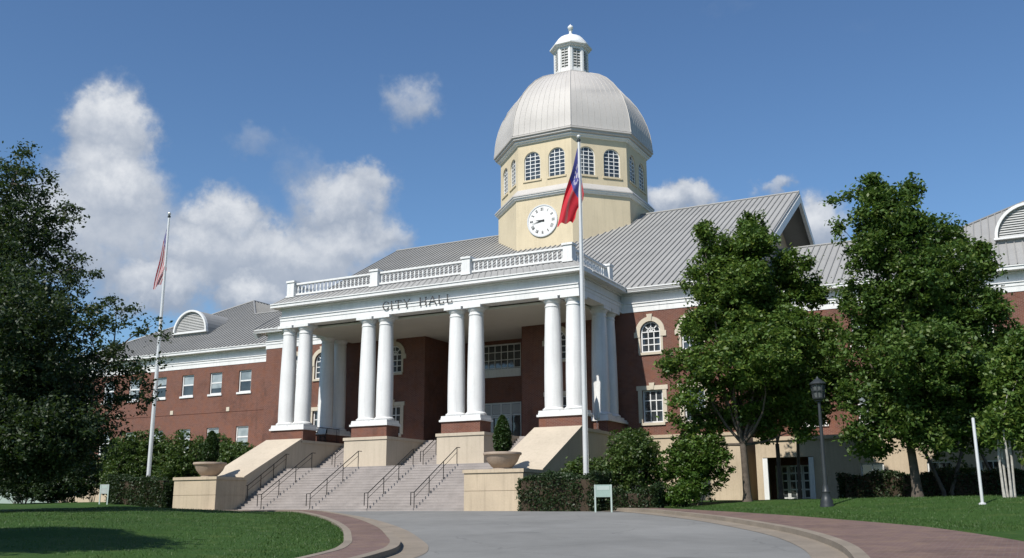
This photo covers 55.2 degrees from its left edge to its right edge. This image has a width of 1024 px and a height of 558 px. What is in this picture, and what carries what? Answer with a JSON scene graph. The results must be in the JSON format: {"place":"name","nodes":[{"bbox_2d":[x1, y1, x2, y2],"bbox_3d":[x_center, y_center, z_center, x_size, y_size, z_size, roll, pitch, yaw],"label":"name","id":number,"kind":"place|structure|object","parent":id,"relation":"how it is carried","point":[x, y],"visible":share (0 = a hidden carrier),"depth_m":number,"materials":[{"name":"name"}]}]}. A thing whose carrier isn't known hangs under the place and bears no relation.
{"place":"outdoors","nodes":[
{"label":"outdoors","id":0,"kind":"place"},
{"bbox_2d":[225,510,389,557],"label":"pavement","id":1,"kind":"structure","parent":0,"point":[367,537],"depth_m":25.45,"materials":[{"name":"brick"}]},
{"bbox_2d":[0,495,1023,557],"bbox_3d":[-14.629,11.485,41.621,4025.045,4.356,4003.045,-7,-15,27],"label":"ground","id":2,"kind":"structure","parent":0,"point":[15,551],"depth_m":27.76,"materials":[{"name":"green plant"}]},
{"bbox_2d":[0,481,34,503],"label":"leafy shrub","id":3,"kind":"object","parent":2,"relation":"on","point":[6,496],"visible":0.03,"depth_m":68.71,"materials":[{"name":"green plant"}]},
{"bbox_2d":[0,475,35,503],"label":"leafy shrub","id":4,"kind":"object","parent":2,"relation":"on","point":[27,494],"visible":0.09,"depth_m":60.80,"materials":[{"name":"green plant"}]},
{"bbox_2d":[29,476,80,503],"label":"leafy shrub","id":5,"kind":"object","parent":2,"relation":"on","point":[48,493],"visible":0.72,"depth_m":59.43,"materials":[{"name":"green plant"}]},
{"bbox_2d":[54,478,95,502],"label":"leafy shrub","id":6,"kind":"object","parent":2,"relation":"on","point":[71,500],"visible":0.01,"depth_m":76.56,"materials":[{"name":"green plant"}]},
{"bbox_2d":[55,461,95,502],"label":"leafy shrub","id":7,"kind":"object","parent":2,"relation":"on","point":[78,482],"visible":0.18,"depth_m":66.46,"materials":[{"name":"green plant"}]},
{"bbox_2d":[0,138,173,489],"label":"oak tree","id":8,"kind":"object","parent":2,"relation":"on","point":[51,422],"visible":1,"depth_m":40.63,"materials":[{"name":"green plant"}]},
{"bbox_2d":[73,458,104,501],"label":"leafy shrub","id":9,"kind":"object","parent":2,"relation":"on","point":[91,487],"visible":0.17,"depth_m":72.87,"materials":[{"name":"green plant"}]},
{"bbox_2d":[99,484,109,504],"bbox_3d":[-24.173,12.862,57.977,0.530,1.360,0.060,0,-13,-1],"label":"post sign","id":10,"kind":"object","parent":2,"relation":"on","point":[104,488],"visible":0.82,"depth_m":58.03,"materials":[{"name":"white metal"}]},
{"bbox_2d":[94,436,137,485],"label":"leafy shrub","id":11,"kind":"object","parent":2,"relation":"on","point":[103,479],"visible":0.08,"depth_m":70.18,"materials":[{"name":"green plant"}]},
{"bbox_2d":[101,427,168,489],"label":"leafy shrub","id":12,"kind":"object","parent":2,"relation":"on","point":[134,464],"visible":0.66,"depth_m":65.86,"materials":[{"name":"green plant"}]},
{"bbox_2d":[105,473,173,507],"bbox_3d":[-22.089,12.754,58.890,5.081,2.232,1.990,-7,-15,27],"label":"hedge","id":13,"kind":"object","parent":2,"relation":"on","point":[143,490],"visible":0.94,"depth_m":58.15,"materials":[{"name":"plant"}]},
{"bbox_2d":[146,212,170,475],"bbox_3d":[-22.690,4.777,62.785,0.624,18.952,0.624,-7,-15,27],"label":"flagpole","id":14,"kind":"object","parent":2,"relation":"on","point":[151,439],"visible":0.64,"depth_m":62.47,"materials":[{"name":"white metal"}]},
{"bbox_2d":[153,230,166,289],"bbox_3d":[-22.999,-1.373,64.224,0.804,4.235,0.157,0,-13,1],"label":"flag","id":15,"kind":"object","parent":14,"relation":"attached to","point":[159,274],"visible":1,"depth_m":64.09,"materials":[{"name":"fabric"}]},
{"bbox_2d":[147,429,205,480],"bbox_3d":[-21.952,12.436,65.219,4.935,5.010,4.609,3,-14,-13],"label":"leafy shrub","id":16,"kind":"object","parent":2,"relation":"on","point":[172,460],"visible":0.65,"depth_m":64.53,"materials":[{"name":"green plant"}]},
{"bbox_2d":[187,432,232,461],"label":"leafy shrub","id":17,"kind":"object","parent":2,"relation":"on","point":[219,437],"visible":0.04,"depth_m":69.91,"materials":[{"name":"green plant"}]},
{"bbox_2d":[193,440,255,476],"bbox_3d":[-18.499,12.650,64.093,4.651,4.291,3.816,-7,-15,27],"label":"leafy shrub","id":18,"kind":"object","parent":2,"relation":"on","point":[229,452],"visible":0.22,"depth_m":63.59,"materials":[{"name":"green plant"}]},
{"bbox_2d":[243,510,351,557],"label":"pavement edging","id":19,"kind":"object","parent":2,"relation":"on","point":[347,536],"visible":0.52,"depth_m":28.64,"materials":[{"name":"concrete"}]},
{"bbox_2d":[312,510,400,557],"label":"kerb","id":20,"kind":"structure","parent":2,"relation":"on","point":[393,546],"depth_m":22.48,"materials":[{"name":"concrete"}]},
{"bbox_2d":[172,424,582,510],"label":"entrance stairs","id":21,"kind":"structure","parent":2,"relation":"on","point":[269,475],"depth_m":55.35,"materials":[{"name":"stone"}]},
{"bbox_2d":[193,462,226,476],"bbox_3d":[-17.774,11.232,57.544,1.940,0.870,1.940,-7,-15,27],"label":"stone planter","id":22,"kind":"object","parent":21,"relation":"on","point":[206,469],"visible":0.91,"depth_m":56.95,"materials":[{"name":"stone"}]},
{"bbox_2d":[202,430,219,461],"bbox_3d":[-17.779,9.974,57.844,1.064,2.076,1.076,-7,-15,27],"label":"conical evergreen","id":23,"kind":"object","parent":22,"relation":"in","point":[211,450],"visible":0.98,"depth_m":57.59,"materials":[{"name":"green plant"}]},
{"bbox_2d":[483,451,521,468],"bbox_3d":[-0.476,9.085,48.803,1.940,0.870,1.940,-7,-15,27],"label":"stone planter","id":24,"kind":"object","parent":21,"relation":"on","point":[502,459],"visible":0.91,"depth_m":48.19,"materials":[{"name":"stone"}]},
{"bbox_2d":[492,414,511,450],"bbox_3d":[-0.491,7.826,49.099,1.081,2.079,1.074,-7,-15,27],"label":"conical evergreen","id":25,"kind":"object","parent":24,"relation":"in","point":[502,436],"visible":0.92,"depth_m":48.84,"materials":[{"name":"green plant"}]},
{"bbox_2d":[60,24,1023,502],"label":"city hall","id":26,"kind":"structure","parent":2,"relation":"on","point":[402,356],"depth_m":66.10,"materials":[{"name":"red brick"}]},
{"bbox_2d":[105,383,114,403],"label":"window","id":27,"kind":"structure","parent":26,"relation":"in","point":[111,392],"depth_m":89.60,"materials":[{"name":"grey glass"}]},
{"bbox_2d":[127,380,139,402],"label":"window","id":28,"kind":"structure","parent":26,"relation":"in","point":[134,387],"depth_m":88.14,"materials":[{"name":"grey glass"}]},
{"bbox_2d":[157,377,166,399],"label":"window","id":29,"kind":"structure","parent":26,"relation":"in","point":[161,396],"depth_m":86.61,"materials":[{"name":"grey glass"}]},
{"bbox_2d":[178,429,189,452],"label":"window","id":30,"kind":"structure","parent":26,"relation":"in","point":[188,430],"depth_m":84.09,"materials":[{"name":"grey glass"}]},
{"bbox_2d":[179,375,193,398],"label":"window","id":31,"kind":"structure","parent":26,"relation":"in","point":[188,380],"depth_m":85.20,"materials":[{"name":"grey glass"}]},
{"bbox_2d":[207,427,218,432],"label":"window","id":32,"kind":"structure","parent":26,"relation":"in","point":[216,430],"depth_m":82.76,"materials":[{"name":"grey glass"}]},
{"bbox_2d":[207,372,221,395],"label":"window","id":33,"kind":"structure","parent":26,"relation":"in","point":[216,378],"depth_m":83.74,"materials":[{"name":"grey glass"}]},
{"bbox_2d":[236,426,247,444],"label":"window","id":34,"kind":"structure","parent":26,"relation":"in","point":[242,431],"depth_m":81.28,"materials":[{"name":"grey glass"}]},
{"bbox_2d":[236,370,251,393],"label":"window","id":35,"kind":"structure","parent":26,"relation":"in","point":[245,375],"depth_m":82.28,"materials":[{"name":"grey glass"}]},
{"bbox_2d":[310,405,317,424],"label":"window","id":36,"kind":"structure","parent":26,"relation":"in","point":[315,409],"depth_m":71.94,"materials":[{"name":"white paint"}]},
{"bbox_2d":[312,346,321,380],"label":"window","id":37,"kind":"structure","parent":26,"relation":"in","point":[318,360],"depth_m":72.81,"materials":[{"name":"white paint"}]},
{"bbox_2d":[317,427,338,442],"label":"porch railing","id":38,"kind":"object","parent":26,"relation":"on","point":[325,440],"visible":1,"depth_m":65.62,"materials":[{"name":"black metal"}]},
{"bbox_2d":[393,400,404,436],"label":"window","id":39,"kind":"structure","parent":26,"relation":"in","point":[398,407],"depth_m":68.51,"materials":[{"name":"white paint"}]},
{"bbox_2d":[394,339,405,374],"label":"window","id":40,"kind":"structure","parent":26,"relation":"in","point":[399,351],"depth_m":69.57,"materials":[{"name":"white paint"}]},
{"bbox_2d":[492,417,498,432],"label":"door","id":41,"kind":"structure","parent":26,"relation":"in","point":[493,418],"depth_m":69.62,"materials":[{"name":"black metal"}]},
{"bbox_2d":[484,342,520,377],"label":"window","id":42,"kind":"structure","parent":26,"relation":"in","point":[500,356],"depth_m":70.45,"materials":[{"name":"glass"}]},
{"bbox_2d":[502,168,507,199],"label":"window","id":43,"kind":"structure","parent":26,"relation":"in","point":[506,171],"depth_m":86.63,"materials":[{"name":"white paint"}]},
{"bbox_2d":[509,160,515,191],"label":"window","id":44,"kind":"structure","parent":26,"relation":"in","point":[513,164],"depth_m":84.50,"materials":[{"name":"white paint"}]},
{"bbox_2d":[523,152,541,182],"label":"window","id":45,"kind":"structure","parent":26,"relation":"in","point":[532,160],"depth_m":82.52,"materials":[{"name":"white paint"}]},
{"bbox_2d":[542,326,565,361],"bbox_3d":[2.976,4.165,63.980,2.100,2.570,0.330,-7,-15,27],"label":"window","id":46,"kind":"structure","parent":26,"relation":"in","point":[563,330],"depth_m":63.84,"materials":[{"name":"white paint"}]},
{"bbox_2d":[543,391,565,407],"bbox_3d":[2.992,8.382,62.976,2.020,2.600,0.340,-7,-15,27],"label":"window","id":47,"kind":"structure","parent":26,"relation":"in","point":[564,392],"depth_m":62.99,"materials":[{"name":"black glass"}]},
{"bbox_2d":[547,147,565,178],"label":"window","id":48,"kind":"structure","parent":26,"relation":"in","point":[557,155],"depth_m":81.50,"materials":[{"name":"glass"}]},
{"bbox_2d":[580,147,596,176],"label":"window","id":49,"kind":"structure","parent":26,"relation":"in","point":[586,153],"depth_m":81.34,"materials":[{"name":"glass"}]},
{"bbox_2d":[594,396,599,429],"bbox_3d":[4.934,7.825,56.917,0.440,2.000,0.429,-7,-15,27],"label":"parasol","id":50,"kind":"object","parent":26,"relation":"on","point":[596,411],"visible":0.83,"depth_m":56.85,"materials":[{"name":"fabric"}]},
{"bbox_2d":[603,149,621,179],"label":"window","id":51,"kind":"structure","parent":26,"relation":"in","point":[611,157],"depth_m":81.96,"materials":[{"name":"white paint"}]},
{"bbox_2d":[629,156,637,187],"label":"window","id":52,"kind":"structure","parent":26,"relation":"in","point":[631,163],"depth_m":83.67,"materials":[{"name":"white paint"}]},
{"bbox_2d":[639,164,646,194],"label":"window","id":53,"kind":"structure","parent":26,"relation":"in","point":[641,178],"depth_m":85.64,"materials":[{"name":"grey glass"}]},
{"bbox_2d":[634,314,665,355],"bbox_3d":[8.653,3.461,61.110,2.100,2.570,0.330,-7,-15,27],"label":"window","id":54,"kind":"structure","parent":26,"relation":"in","point":[652,333],"depth_m":61.14,"materials":[{"name":"white paint"}]},
{"bbox_2d":[636,382,667,425],"bbox_3d":[8.670,7.678,60.107,2.020,2.600,0.340,-7,-15,27],"label":"window","id":55,"kind":"structure","parent":26,"relation":"in","point":[653,401],"depth_m":60.17,"materials":[{"name":"white paint"}]},
{"bbox_2d":[675,310,704,351],"bbox_3d":[11.004,3.169,59.922,2.100,2.570,0.330,-7,-15,27],"label":"window","id":56,"kind":"structure","parent":26,"relation":"in","point":[683,344],"depth_m":60.05,"materials":[{"name":"white paint"}]},
{"bbox_2d":[677,382,709,422],"bbox_3d":[11.020,7.386,58.919,2.020,2.600,0.340,-7,-15,27],"label":"window","id":57,"kind":"structure","parent":26,"relation":"in","point":[684,413],"depth_m":58.99,"materials":[{"name":"white paint"}]},
{"bbox_2d":[775,465,810,498],"bbox_3d":[16.761,12.207,57.663,2.290,2.430,0.080,-7,-15,27],"label":"glazed door","id":58,"kind":"structure","parent":26,"relation":"in","point":[789,472],"depth_m":57.75,"materials":[{"name":"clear glass"}]},
{"bbox_2d":[858,395,869,421],"bbox_3d":[21.580,7.684,58.996,1.360,1.845,0.100,-7,-15,27],"label":"window","id":59,"kind":"structure","parent":26,"relation":"in","point":[862,399],"depth_m":59.26,"materials":[{"name":"white paint"}]},
{"bbox_2d":[860,463,883,475],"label":"window","id":60,"kind":"structure","parent":26,"relation":"in","point":[865,467],"depth_m":54.37,"materials":[{"name":"glass"}]},
{"bbox_2d":[927,461,952,471],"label":"window","id":61,"kind":"structure","parent":26,"relation":"in","point":[941,464],"depth_m":52.77,"materials":[{"name":"grey glass"}]},
{"bbox_2d":[980,460,1006,473],"bbox_3d":[25.381,10.281,51.492,1.250,1.500,0.100,-7,-15,27],"label":"window","id":62,"kind":"structure","parent":26,"relation":"in","point":[992,463],"depth_m":51.65,"materials":[{"name":"black glass"}]},
{"bbox_2d":[515,469,615,511],"bbox_3d":[2.400,10.122,45.694,4.533,2.500,2.405,-7,-15,27],"label":"hedge","id":63,"kind":"object","parent":2,"relation":"on","point":[543,492],"visible":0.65,"depth_m":44.99,"materials":[{"name":"plant"}]},
{"bbox_2d":[577,135,588,474],"bbox_3d":[3.514,1.761,48.793,0.600,19.055,0.600,-7,-15,27],"label":"flagpole","id":64,"kind":"object","parent":2,"relation":"on","point":[584,384],"visible":0.7,"depth_m":48.49,"materials":[{"name":"white metal"}]},
{"bbox_2d":[557,148,583,226],"bbox_3d":[2.991,-4.749,50.329,1.389,4.253,0.284,0,-13,1],"label":"flag","id":65,"kind":"object","parent":64,"relation":"attached to","point":[570,206],"visible":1,"depth_m":50.16,"materials":[{"name":"red fabric"}]},
{"bbox_2d":[558,455,617,486],"bbox_3d":[3.930,10.169,49.171,2.709,2.795,3.079,6,-15,-24],"label":"round shrub","id":66,"kind":"object","parent":2,"relation":"on","point":[575,467],"visible":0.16,"depth_m":49.14,"materials":[{"name":"green plant"}]},
{"bbox_2d":[594,485,611,511],"bbox_3d":[3.979,9.844,42.597,0.770,1.750,0.060,-2,-13,7],"label":"post sign","id":67,"kind":"object","parent":2,"relation":"on","point":[602,490],"visible":0.82,"depth_m":42.70,"materials":[{"name":"white metal"}]},
{"bbox_2d":[600,427,667,490],"bbox_3d":[5.872,9.114,47.430,3.383,4.037,3.328,-7,-15,27],"label":"round shrub","id":68,"kind":"object","parent":2,"relation":"on","point":[632,456],"visible":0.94,"depth_m":46.88,"materials":[{"name":"green plant"}]},
{"bbox_2d":[602,482,666,511],"bbox_3d":[5.505,10.003,44.440,2.856,1.630,1.654,-7,-15,27],"label":"hedge","id":69,"kind":"object","parent":2,"relation":"on","point":[651,496],"visible":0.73,"depth_m":43.92,"materials":[{"name":"plant"}]},
{"bbox_2d":[660,477,707,507],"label":"round shrub","id":70,"kind":"object","parent":2,"relation":"on","point":[682,493],"visible":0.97,"depth_m":44.05,"materials":[{"name":"green plant"}]},
{"bbox_2d":[650,425,735,505],"bbox_3d":[8.677,8.838,46.382,3.954,3.912,3.246,-7,-15,27],"label":"round shrub","id":71,"kind":"object","parent":2,"relation":"on","point":[700,464],"visible":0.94,"depth_m":45.77,"materials":[{"name":"green plant"}]},
{"bbox_2d":[613,508,869,557],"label":"kerb","id":72,"kind":"structure","parent":2,"relation":"on","point":[849,549],"depth_m":25.99,"materials":[{"name":"concrete"}]},
{"bbox_2d":[652,209,843,501],"bbox_3d":[11.905,3.655,47.881,7.750,14.605,9.037,-13,-18,42],"label":"street tree","id":73,"kind":"object","parent":2,"relation":"on","point":[750,318],"visible":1,"depth_m":46.76,"materials":[{"name":"green plant"}]},
{"bbox_2d":[764,359,818,498],"bbox_3d":[14.311,6.905,51.821,3.850,9.846,3.652,7,-15,-27],"label":"young tree","id":74,"kind":"object","parent":2,"relation":"on","point":[780,482],"visible":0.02,"depth_m":51.38,"materials":[{"name":"brown plant"}]},
{"bbox_2d":[809,376,833,506],"bbox_3d":[12.211,6.401,38.541,0.660,5.182,0.660,-7,-15,27],"label":"street lamp","id":75,"kind":"object","parent":2,"relation":"on","point":[817,384],"visible":0.98,"depth_m":38.53,"materials":[{"name":"metal"}]},
{"bbox_2d":[796,349,856,498],"bbox_3d":[16.470,7.301,52.864,4.621,9.574,3.767,-7,-15,27],"label":"young tree","id":76,"kind":"object","parent":2,"relation":"on","point":[824,373],"visible":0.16,"depth_m":52.46,"materials":[{"name":"green plant"}]},
{"bbox_2d":[675,494,1023,531],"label":"grass","id":77,"kind":"structure","parent":2,"relation":"on","point":[854,517],"depth_m":32.47,"materials":[{"name":"green plant"}]},
{"bbox_2d":[812,171,1023,496],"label":"street tree","id":78,"kind":"object","parent":2,"relation":"on","point":[920,321],"visible":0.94,"depth_m":42.80,"materials":[{"name":"green plant"}]},
{"bbox_2d":[835,466,1023,498],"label":"hedge","id":79,"kind":"object","parent":2,"relation":"on","point":[871,484],"visible":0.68,"depth_m":48.91,"materials":[{"name":"plant"}]},
{"bbox_2d":[920,379,980,495],"bbox_3d":[21.882,7.378,49.416,4.527,7.709,4.258,-7,-15,27],"label":"young tree","id":80,"kind":"object","parent":2,"relation":"on","point":[942,488],"visible":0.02,"depth_m":48.34,"materials":[{"name":"brown plant"}]},
{"bbox_2d":[938,461,983,474],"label":"leafy shrub","id":81,"kind":"object","parent":2,"relation":"on","point":[971,469],"visible":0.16,"depth_m":49.99,"materials":[{"name":"green plant"}]},
{"bbox_2d":[971,418,985,504],"bbox_3d":[15.799,6.305,33.173,0.240,3.201,0.240,-7,-15,27],"label":"white post","id":82,"kind":"object","parent":2,"relation":"on","point":[977,461],"visible":0.77,"depth_m":33.16,"materials":[{"name":"metal"}]},
{"bbox_2d":[968,329,1013,470],"bbox_3d":[24.233,6.876,49.245,4.739,8.686,4.035,-7,-15,27],"label":"young tree","id":83,"kind":"object","parent":2,"relation":"on","point":[985,461],"visible":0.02,"depth_m":48.40,"materials":[{"name":"brown plant"}]},
{"bbox_2d":[967,326,1023,497],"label":"crape myrtle","id":84,"kind":"object","parent":2,"relation":"on","point":[1004,379],"visible":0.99,"depth_m":36.81,"materials":[{"name":"green plant"}]},
{"bbox_2d":[0,0,1023,503],"label":"sky","id":85,"kind":"structure","parent":0,"point":[281,141],"materials":[{"name":"blue"}]},
{"bbox_2d":[330,511,810,557],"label":"road","id":86,"kind":"structure","parent":0,"point":[522,534],"depth_m":25.65,"materials":[{"name":"concrete"}]},
{"bbox_2d":[353,515,427,557],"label":"gutter","id":87,"kind":"object","parent":86,"relation":"on","point":[413,545],"visible":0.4,"depth_m":24.51,"materials":[{"name":"concrete"}]},
{"bbox_2d":[610,511,847,557],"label":"gutter","id":88,"kind":"object","parent":86,"relation":"on","point":[814,548],"visible":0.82,"depth_m":23.45,"materials":[{"name":"concrete"}]},
{"bbox_2d":[645,508,1023,557],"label":"pavement","id":89,"kind":"structure","parent":0,"point":[878,540],"depth_m":20.89,"materials":[{"name":"brick"}]}
]}

